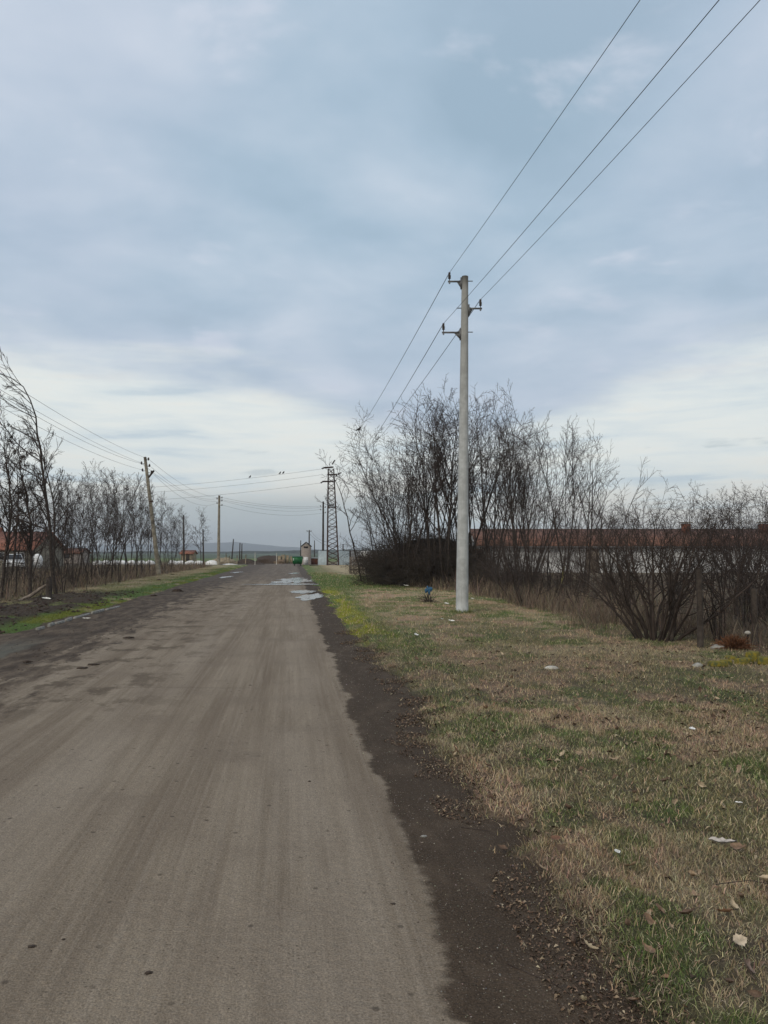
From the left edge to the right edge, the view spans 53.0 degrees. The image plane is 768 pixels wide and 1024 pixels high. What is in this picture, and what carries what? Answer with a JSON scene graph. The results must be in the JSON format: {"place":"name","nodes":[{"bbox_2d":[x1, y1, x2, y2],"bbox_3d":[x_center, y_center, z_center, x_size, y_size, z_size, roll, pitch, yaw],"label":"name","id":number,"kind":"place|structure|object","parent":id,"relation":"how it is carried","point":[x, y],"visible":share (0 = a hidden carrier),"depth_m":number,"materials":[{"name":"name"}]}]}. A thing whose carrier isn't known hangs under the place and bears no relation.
{"place":"outdoors","nodes":[
{"label":"outdoors","id":0,"kind":"place"},
{"bbox_2d":[0,565,246,633],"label":"roadside bank","id":1,"kind":"structure","parent":0,"point":[6,610],"depth_m":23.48,"materials":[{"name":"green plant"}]},
{"bbox_2d":[0,491,32,595],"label":"bare tree","id":2,"kind":"object","parent":1,"relation":"on","point":[19,550],"visible":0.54,"depth_m":26.78,"materials":[{"name":"brown plant"}]},
{"bbox_2d":[0,548,37,591],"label":"bare bush","id":3,"kind":"object","parent":1,"relation":"on","point":[8,573],"visible":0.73,"depth_m":30.06,"materials":[{"name":"brown plant"}]},
{"bbox_2d":[0,400,40,597],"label":"bare tree","id":4,"kind":"object","parent":1,"relation":"on","point":[8,539],"visible":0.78,"depth_m":26.40,"materials":[{"name":"brown plant"}]},
{"bbox_2d":[0,432,52,583],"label":"bare tree","id":5,"kind":"object","parent":1,"relation":"on","point":[6,505],"visible":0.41,"depth_m":33.16,"materials":[{"name":"brown plant"}]},
{"bbox_2d":[6,552,48,591],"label":"bare bush","id":6,"kind":"object","parent":1,"relation":"on","point":[32,572],"visible":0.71,"depth_m":29.76,"materials":[{"name":"brown plant"}]},
{"bbox_2d":[0,427,55,594],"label":"bare tree","id":7,"kind":"object","parent":1,"relation":"on","point":[19,492],"visible":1,"depth_m":24.91,"materials":[{"name":"brown plant"}]},
{"bbox_2d":[0,348,57,593],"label":"bare tree","id":8,"kind":"object","parent":1,"relation":"on","point":[43,486],"visible":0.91,"depth_m":27.10,"materials":[{"name":"brown plant"}]},
{"bbox_2d":[0,527,67,567],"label":"house","id":9,"kind":"structure","parent":1,"relation":"on","point":[3,542],"depth_m":82.24,"materials":[{"name":"concrete"}]},
{"bbox_2d":[0,458,84,581],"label":"bare tree","id":10,"kind":"object","parent":1,"relation":"on","point":[40,513],"visible":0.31,"depth_m":40.11,"materials":[{"name":"brown plant"}]},
{"bbox_2d":[17,405,76,570],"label":"bare tree","id":11,"kind":"object","parent":1,"relation":"on","point":[53,501],"visible":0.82,"depth_m":33.09,"materials":[{"name":"brown plant"}]},
{"bbox_2d":[22,472,90,572],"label":"bare tree","id":12,"kind":"object","parent":1,"relation":"on","point":[60,513],"visible":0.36,"depth_m":44.02,"materials":[{"name":"brown plant"}]},
{"bbox_2d":[35,554,78,591],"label":"bare bush","id":13,"kind":"object","parent":1,"relation":"on","point":[45,566],"visible":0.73,"depth_m":30.76,"materials":[{"name":"brown plant"}]},
{"bbox_2d":[29,494,87,592],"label":"bare tree","id":14,"kind":"object","parent":1,"relation":"on","point":[69,554],"visible":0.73,"depth_m":27.88,"materials":[{"name":"brown plant"}]},
{"bbox_2d":[50,478,90,582],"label":"bare tree","id":15,"kind":"object","parent":1,"relation":"on","point":[74,527],"visible":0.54,"depth_m":37.94,"materials":[{"name":"brown plant"}]},
{"bbox_2d":[45,481,107,587],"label":"bare tree","id":16,"kind":"object","parent":1,"relation":"on","point":[87,534],"visible":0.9,"depth_m":33.86,"materials":[{"name":"brown plant"}]},
{"bbox_2d":[56,554,103,583],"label":"bare bush","id":17,"kind":"object","parent":1,"relation":"on","point":[86,574],"visible":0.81,"depth_m":35.02,"materials":[{"name":"brown plant"}]},
{"bbox_2d":[63,476,113,574],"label":"bare tree","id":18,"kind":"object","parent":1,"relation":"on","point":[87,523],"visible":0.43,"depth_m":46.88,"materials":[{"name":"brown plant"}]},
{"bbox_2d":[47,459,132,583],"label":"bare tree","id":19,"kind":"object","parent":1,"relation":"on","point":[109,533],"visible":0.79,"depth_m":37.88,"materials":[{"name":"brown plant"}]},
{"bbox_2d":[0,558,211,600],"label":"dead undergrowth","id":20,"kind":"object","parent":1,"relation":"on","point":[93,581],"visible":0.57,"depth_m":41.26,"materials":[{"name":"brown plant"}]},
{"bbox_2d":[72,461,145,578],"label":"bare tree","id":21,"kind":"object","parent":1,"relation":"on","point":[88,478],"visible":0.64,"depth_m":44.01,"materials":[{"name":"brown plant"}]},
{"bbox_2d":[92,470,130,578],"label":"bare tree","id":22,"kind":"object","parent":1,"relation":"on","point":[111,531],"visible":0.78,"depth_m":42.00,"materials":[{"name":"brown plant"}]},
{"bbox_2d":[83,467,152,575],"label":"bare tree","id":23,"kind":"object","parent":1,"relation":"on","point":[120,514],"visible":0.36,"depth_m":50.40,"materials":[{"name":"brown plant"}]},
{"bbox_2d":[106,472,138,573],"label":"bare tree","id":24,"kind":"object","parent":1,"relation":"on","point":[125,508],"visible":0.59,"depth_m":48.02,"materials":[{"name":"brown plant"}]},
{"bbox_2d":[109,498,142,582],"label":"bare tree","id":25,"kind":"object","parent":1,"relation":"on","point":[130,508],"visible":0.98,"depth_m":39.82,"materials":[{"name":"brown plant"}]},
{"bbox_2d":[99,477,159,569],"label":"bare tree","id":26,"kind":"object","parent":1,"relation":"on","point":[131,515],"visible":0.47,"depth_m":55.83,"materials":[{"name":"brown plant"}]},
{"bbox_2d":[127,484,161,571],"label":"bare tree","id":27,"kind":"object","parent":1,"relation":"on","point":[142,529],"visible":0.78,"depth_m":51.86,"materials":[{"name":"brown plant"}]},
{"bbox_2d":[141,457,160,573],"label":"utility pole","id":28,"kind":"object","parent":1,"relation":"on","point":[155,544],"visible":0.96,"depth_m":54.96,"materials":[{"name":"concrete"}]},
{"bbox_2d":[138,498,186,567],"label":"bare tree","id":29,"kind":"object","parent":1,"relation":"on","point":[167,541],"visible":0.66,"depth_m":61.87,"materials":[{"name":"brown plant"}]},
{"bbox_2d":[154,491,176,553],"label":"bare tree","id":30,"kind":"object","parent":1,"relation":"on","point":[160,536],"visible":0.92,"depth_m":58.26,"materials":[{"name":"brown plant"}]},
{"bbox_2d":[159,504,189,567],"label":"bare tree","id":31,"kind":"object","parent":1,"relation":"on","point":[175,533],"visible":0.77,"depth_m":65.91,"materials":[{"name":"brown plant"}]},
{"bbox_2d":[188,507,212,553],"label":"bare tree","id":32,"kind":"object","parent":1,"relation":"on","point":[203,531],"visible":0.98,"depth_m":84.12,"materials":[{"name":"brown plant"}]},
{"bbox_2d":[216,495,222,564],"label":"utility pole","id":33,"kind":"object","parent":1,"relation":"on","point":[218,546],"visible":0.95,"depth_m":96.85,"materials":[{"name":"concrete"}]},
{"bbox_2d":[68,542,319,551],"bbox_3d":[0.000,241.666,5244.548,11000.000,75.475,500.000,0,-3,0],"label":"hills","id":34,"kind":"structure","parent":0,"point":[224,547],"depth_m":5076.49,"materials":[{"name":"grey"}]},
{"bbox_2d":[65,558,336,563],"bbox_3d":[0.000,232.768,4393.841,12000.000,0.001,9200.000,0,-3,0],"label":"ground","id":35,"kind":"structure","parent":0,"point":[163,560],"depth_m":182.87,"materials":[{"name":"plant"}]},
{"bbox_2d":[179,550,197,560],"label":"hut","id":36,"kind":"object","parent":35,"relation":"on","point":[190,555],"visible":0.88,"depth_m":149.77,"materials":[{"name":"red ceramic"}]},
{"bbox_2d":[93,549,361,553],"bbox_3d":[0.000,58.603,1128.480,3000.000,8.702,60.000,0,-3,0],"label":"woods","id":37,"kind":"object","parent":35,"relation":"on","point":[269,552],"visible":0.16,"depth_m":1105.35,"materials":[{"name":"plant"}]},
{"bbox_2d":[255,555,289,563],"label":"earth heap","id":38,"kind":"object","parent":35,"relation":"on","point":[268,559],"visible":0.3,"depth_m":114.10,"materials":[{"name":"brown soil"}]},
{"bbox_2d":[322,402,458,556],"bbox_3d":[1.246,-0.939,37.918,7.256,9.169,6.995,-2,-4,37],"label":"bare tree","id":39,"kind":"object","parent":35,"relation":"on","point":[367,452],"visible":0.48,"depth_m":37.49,"materials":[{"name":"brown plant"}]},
{"bbox_2d":[344,406,454,585],"bbox_3d":[0.967,-0.573,36.045,5.677,8.228,5.483,2,-4,-36],"label":"bare tree","id":40,"kind":"object","parent":35,"relation":"on","point":[411,490],"visible":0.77,"depth_m":35.77,"materials":[{"name":"brown plant"}]},
{"bbox_2d":[355,442,457,553],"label":"bare tree","id":41,"kind":"object","parent":35,"relation":"on","point":[395,472],"visible":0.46,"depth_m":39.84,"materials":[{"name":"brown plant"}]},
{"bbox_2d":[399,377,508,585],"bbox_3d":[3.178,-1.337,34.989,4.727,9.643,5.268,0,-3,-7],"label":"bare tree","id":42,"kind":"object","parent":35,"relation":"on","point":[435,489],"visible":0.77,"depth_m":34.61,"materials":[{"name":"brown plant"}]},
{"bbox_2d":[386,378,549,558],"bbox_3d":[3.947,-1.465,38.569,7.765,10.328,7.486,0,-3,-1],"label":"bare tree","id":43,"kind":"object","parent":35,"relation":"on","point":[486,507],"visible":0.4,"depth_m":38.37,"materials":[{"name":"brown plant"}]},
{"bbox_2d":[450,394,548,581],"bbox_3d":[5.229,-0.998,34.502,5.120,8.912,4.417,-2,-4,37],"label":"bare tree","id":44,"kind":"object","parent":35,"relation":"on","point":[484,509],"visible":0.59,"depth_m":34.83,"materials":[{"name":"brown plant"}]},
{"bbox_2d":[474,412,556,570],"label":"bare tree","id":45,"kind":"object","parent":35,"relation":"on","point":[509,502],"visible":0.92,"depth_m":32.99,"materials":[{"name":"brown plant"}]},
{"bbox_2d":[489,436,580,577],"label":"bare tree","id":46,"kind":"object","parent":35,"relation":"on","point":[540,487],"visible":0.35,"depth_m":39.92,"materials":[{"name":"brown plant"}]},
{"bbox_2d":[580,457,662,588],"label":"bare tree","id":47,"kind":"object","parent":35,"relation":"on","point":[621,503],"visible":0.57,"depth_m":29.89,"materials":[{"name":"brown plant"}]},
{"bbox_2d":[750,588,758,646],"bbox_3d":[6.169,1.804,12.823,0.116,1.059,0.108,0,-3,0],"label":"fence post","id":48,"kind":"object","parent":35,"relation":"on","point":[754,607],"visible":0.81,"depth_m":12.79,"materials":[{"name":"grey concrete"}]},
{"bbox_2d":[69,564,334,564],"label":"side road","id":49,"kind":"structure","parent":0,"point":[258,564],"depth_m":102.63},
{"bbox_2d":[301,542,311,564],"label":"brick kiosk","id":50,"kind":"object","parent":49,"relation":"on","point":[306,551],"visible":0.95,"depth_m":101.89,"materials":[{"name":"beige brick"}]},
{"bbox_2d":[90,554,336,557],"bbox_3d":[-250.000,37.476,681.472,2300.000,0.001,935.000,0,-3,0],"label":"field","id":51,"kind":"structure","parent":0,"point":[215,555],"depth_m":419.01,"materials":[{"name":"green plant"}]},
{"bbox_2d":[0,565,647,1023],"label":"road","id":52,"kind":"structure","parent":0,"point":[278,899],"depth_m":4.24,"materials":[{"name":"grey gravel"}]},
{"bbox_2d":[0,0,767,549],"label":"sky","id":53,"kind":"structure","parent":0,"point":[227,227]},
{"bbox_2d":[302,565,767,1023],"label":"grass verge","id":54,"kind":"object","parent":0,"point":[334,569],"depth_m":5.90,"materials":[{"name":"plant"}]},
{"bbox_2d":[320,460,340,564],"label":"lattice pylon","id":55,"kind":"object","parent":54,"relation":"on","point":[335,511],"visible":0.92,"depth_m":94.90,"materials":[{"name":"metal"}]},
{"bbox_2d":[315,449,369,580],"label":"bare tree","id":56,"kind":"object","parent":54,"relation":"on","point":[343,502],"visible":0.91,"depth_m":40.98,"materials":[{"name":"brown plant"}]},
{"bbox_2d":[337,444,436,584],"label":"bare tree","id":57,"kind":"object","parent":54,"relation":"on","point":[387,514],"visible":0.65,"depth_m":36.60,"materials":[{"name":"brown plant"}]},
{"bbox_2d":[340,540,436,585],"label":"bramble clump","id":58,"kind":"object","parent":54,"relation":"on","point":[374,561],"visible":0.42,"depth_m":36.41,"materials":[{"name":"brown plant"}]},
{"bbox_2d":[343,529,473,583],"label":"bramble clump","id":59,"kind":"object","parent":54,"relation":"on","point":[373,552],"visible":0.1,"depth_m":37.22,"materials":[{"name":"brown plant"}]},
{"bbox_2d":[336,517,483,580],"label":"bramble clump","id":60,"kind":"object","parent":54,"relation":"on","point":[383,549],"visible":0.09,"depth_m":41.71,"materials":[{"name":"brown plant"}]},
{"bbox_2d":[356,532,476,587],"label":"bramble clump","id":61,"kind":"object","parent":54,"relation":"on","point":[415,574],"visible":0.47,"depth_m":35.30,"materials":[{"name":"brown plant"}]},
{"bbox_2d":[347,519,492,585],"bbox_3d":[1.760,2.810,38.121,7.679,5.030,8.211,-1,-3,18],"label":"bramble clump","id":62,"kind":"object","parent":54,"relation":"on","point":[400,555],"visible":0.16,"depth_m":36.75,"materials":[{"name":"brown plant"}]},
{"bbox_2d":[356,533,485,586],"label":"bramble clump","id":63,"kind":"object","parent":54,"relation":"on","point":[406,565],"visible":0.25,"depth_m":35.58,"materials":[{"name":"brown plant"}]},
{"bbox_2d":[342,518,501,584],"bbox_3d":[1.974,2.824,39.043,8.616,5.210,9.213,0,-3,0],"label":"bramble clump","id":64,"kind":"object","parent":54,"relation":"on","point":[381,544],"visible":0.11,"depth_m":37.74,"materials":[{"name":"brown plant"}]},
{"bbox_2d":[349,512,509,568],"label":"bramble clump","id":65,"kind":"object","parent":54,"relation":"on","point":[412,547],"visible":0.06,"depth_m":40.38,"materials":[{"name":"brown plant"}]},
{"bbox_2d":[377,528,506,586],"bbox_3d":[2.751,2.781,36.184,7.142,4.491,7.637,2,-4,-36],"label":"bramble clump","id":66,"kind":"object","parent":54,"relation":"on","point":[429,555],"visible":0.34,"depth_m":34.77,"materials":[{"name":"brown plant"}]},
{"bbox_2d":[387,387,500,581],"bbox_3d":[2.973,-1.188,35.816,5.700,9.425,4.917,0,-3,-3],"label":"bare tree","id":67,"kind":"object","parent":54,"relation":"on","point":[425,509],"visible":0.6,"depth_m":35.73,"materials":[{"name":"brown plant"}]},
{"bbox_2d":[392,532,503,587],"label":"bramble clump","id":68,"kind":"object","parent":54,"relation":"on","point":[438,574],"visible":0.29,"depth_m":34.38,"materials":[{"name":"brown plant"}]},
{"bbox_2d":[442,272,481,612],"bbox_3d":[2.065,-1.806,20.205,1.072,9.133,0.327,0,-3,0],"label":"utility pole","id":69,"kind":"object","parent":54,"relation":"on","point":[461,334],"visible":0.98,"depth_m":20.08,"materials":[{"name":"concrete"}]},
{"bbox_2d":[450,0,639,271],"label":"overhead wire","id":70,"kind":"object","parent":69,"relation":"attached to","point":[556,120],"visible":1,"depth_m":12.60,"materials":[{"name":"black metal"}]},
{"bbox_2d":[444,0,718,322],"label":"overhead wire","id":71,"kind":"object","parent":69,"relation":"attached to","point":[602,139],"visible":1,"depth_m":10.38,"materials":[{"name":"black metal"}]},
{"bbox_2d":[481,0,759,298],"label":"overhead wire","id":72,"kind":"object","parent":69,"relation":"attached to","point":[638,132],"visible":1,"depth_m":11.38,"materials":[{"name":"black metal"}]},
{"bbox_2d":[422,383,534,571],"bbox_3d":[4.226,-1.179,36.159,5.886,9.478,5.684,2,-3,-28],"label":"bare tree","id":73,"kind":"object","parent":54,"relation":"on","point":[469,486],"visible":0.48,"depth_m":35.24,"materials":[{"name":"brown plant"}]},
{"bbox_2d":[438,548,529,591],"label":"bramble clump","id":74,"kind":"object","parent":54,"relation":"on","point":[473,573],"visible":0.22,"depth_m":31.12,"materials":[{"name":"brown plant"}]},
{"bbox_2d":[458,404,560,569],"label":"bare tree","id":75,"kind":"object","parent":54,"relation":"on","point":[523,485],"visible":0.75,"depth_m":33.62,"materials":[{"name":"brown plant"}]},
{"bbox_2d":[471,526,549,600],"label":"bare bush","id":76,"kind":"object","parent":54,"relation":"on","point":[496,580],"visible":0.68,"depth_m":24.90,"materials":[{"name":"brown plant"}]},
{"bbox_2d":[469,514,555,594],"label":"bare bush","id":77,"kind":"object","parent":54,"relation":"on","point":[495,549],"visible":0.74,"depth_m":28.13,"materials":[{"name":"brown plant"}]},
{"bbox_2d":[468,549,561,593],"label":"bramble clump","id":78,"kind":"object","parent":54,"relation":"on","point":[491,579],"visible":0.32,"depth_m":28.64,"materials":[{"name":"brown plant"}]},
{"bbox_2d":[489,504,561,605],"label":"bare bush","id":79,"kind":"object","parent":54,"relation":"on","point":[514,562],"visible":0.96,"depth_m":22.21,"materials":[{"name":"brown plant"}]},
{"bbox_2d":[484,492,592,599],"bbox_3d":[4.867,1.147,23.648,2.389,3.487,3.425,2,-3,-30],"label":"bare bush","id":80,"kind":"object","parent":54,"relation":"on","point":[549,556],"visible":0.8,"depth_m":23.21,"materials":[{"name":"brown plant"}]},
{"bbox_2d":[486,414,610,584],"bbox_3d":[6.681,-0.427,33.985,5.283,7.694,5.480,1,-3,-16],"label":"bare tree","id":81,"kind":"object","parent":54,"relation":"on","point":[545,496],"visible":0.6,"depth_m":33.70,"materials":[{"name":"brown plant"}]},
{"bbox_2d":[334,629,767,1023],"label":"leaf litter","id":82,"kind":"object","parent":54,"relation":"on","point":[694,893],"visible":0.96,"depth_m":3.79,"materials":[{"name":"brown plant"}]},
{"bbox_2d":[502,413,603,594],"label":"bare tree","id":83,"kind":"object","parent":54,"relation":"on","point":[547,483],"visible":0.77,"depth_m":28.05,"materials":[{"name":"brown plant"}]},
{"bbox_2d":[511,507,604,597],"bbox_3d":[5.858,1.376,25.122,2.172,3.170,3.114,2,-3,-30],"label":"bare bush","id":84,"kind":"object","parent":54,"relation":"on","point":[568,551],"visible":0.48,"depth_m":24.81,"materials":[{"name":"brown plant"}]},
{"bbox_2d":[548,416,590,593],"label":"bare tree","id":85,"kind":"object","parent":54,"relation":"on","point":[566,483],"visible":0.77,"depth_m":27.20,"materials":[{"name":"brown plant"}]},
{"bbox_2d":[385,565,767,651],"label":"dry weeds","id":86,"kind":"object","parent":54,"relation":"on","point":[548,602],"visible":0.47,"depth_m":18.80,"materials":[{"name":"brown plant"}]},
{"bbox_2d":[548,420,618,595],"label":"bare tree","id":87,"kind":"object","parent":54,"relation":"on","point":[582,486],"visible":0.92,"depth_m":27.04,"materials":[{"name":"brown plant"}]},
{"bbox_2d":[548,511,635,608],"bbox_3d":[5.690,1.335,20.957,2.406,2.783,1.826,-2,-3,27],"label":"bare bush","id":88,"kind":"object","parent":54,"relation":"on","point":[563,560],"visible":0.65,"depth_m":21.00,"materials":[{"name":"brown plant"}]},
{"bbox_2d":[571,574,651,603],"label":"bramble clump","id":89,"kind":"object","parent":54,"relation":"on","point":[609,591],"visible":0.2,"depth_m":22.90,"materials":[{"name":"brown plant"}]},
{"bbox_2d":[468,522,767,572],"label":"farm building","id":90,"kind":"structure","parent":54,"relation":"on","point":[560,540],"depth_m":60.05,"materials":[{"name":"white paint"}]},
{"bbox_2d":[577,501,660,601],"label":"bare bush","id":91,"kind":"object","parent":54,"relation":"on","point":[617,540],"visible":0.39,"depth_m":23.96,"materials":[{"name":"brown plant"}]},
{"bbox_2d":[528,469,767,641],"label":"bare bush","id":92,"kind":"object","parent":54,"relation":"on","point":[668,605],"visible":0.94,"depth_m":13.70,"materials":[{"name":"brown plant"}]},
{"bbox_2d":[567,491,730,623],"bbox_3d":[5.505,0.999,16.789,2.333,3.064,3.344,2,-3,-27],"label":"bare bush","id":93,"kind":"object","parent":54,"relation":"on","point":[610,545],"visible":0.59,"depth_m":17.05,"materials":[{"name":"brown plant"}]},
{"bbox_2d":[613,489,722,611],"bbox_3d":[7.667,1.021,20.202,3.690,3.381,2.574,2,-4,-34],"label":"bare bush","id":94,"kind":"object","parent":54,"relation":"on","point":[671,553],"visible":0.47,"depth_m":19.78,"materials":[{"name":"brown plant"}]},
{"bbox_2d":[629,481,767,612],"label":"bare bush","id":95,"kind":"object","parent":54,"relation":"on","point":[709,587],"visible":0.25,"depth_m":19.90,"materials":[{"name":"brown plant"}]},
{"bbox_2d":[696,568,703,647],"bbox_3d":[5.197,1.629,12.682,0.110,1.412,0.102,0,-3,0],"label":"fence post","id":96,"kind":"object","parent":54,"relation":"on","point":[700,633],"visible":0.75,"depth_m":12.65,"materials":[{"name":"brown wood"}]},
{"bbox_2d":[654,483,757,640],"bbox_3d":[5.927,0.905,13.745,1.659,2.906,2.378,-2,-4,38],"label":"bare bush","id":97,"kind":"object","parent":54,"relation":"on","point":[721,599],"visible":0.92,"depth_m":13.43,"materials":[{"name":"brown plant"}]},
{"bbox_2d":[679,479,767,614],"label":"bare bush","id":98,"kind":"object","parent":54,"relation":"on","point":[736,527],"visible":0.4,"depth_m":18.94,"materials":[{"name":"brown plant"}]},
{"bbox_2d":[690,488,766,601],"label":"bare bush","id":99,"kind":"object","parent":54,"relation":"on","point":[728,530],"visible":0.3,"depth_m":24.17,"materials":[{"name":"brown plant"}]},
{"bbox_2d":[693,488,767,627],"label":"bare bush","id":100,"kind":"object","parent":54,"relation":"on","point":[746,575],"visible":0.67,"depth_m":16.06,"materials":[{"name":"brown plant"}]},
{"bbox_2d":[695,512,767,629],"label":"bare bush","id":101,"kind":"object","parent":54,"relation":"on","point":[766,586],"visible":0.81,"depth_m":14.18,"materials":[{"name":"brown plant"}]},
{"bbox_2d":[709,633,757,650],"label":"dead plant","id":102,"kind":"object","parent":54,"relation":"on","point":[735,642],"visible":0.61,"depth_m":12.36,"materials":[{"name":"brown plant"}]},
{"bbox_2d":[703,583,767,622],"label":"bramble clump","id":103,"kind":"object","parent":54,"relation":"on","point":[733,612],"visible":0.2,"depth_m":17.92,"materials":[{"name":"brown plant"}]},
{"bbox_2d":[704,490,767,621],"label":"bare bush","id":104,"kind":"object","parent":54,"relation":"on","point":[763,595],"visible":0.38,"depth_m":17.66,"materials":[{"name":"brown plant"}]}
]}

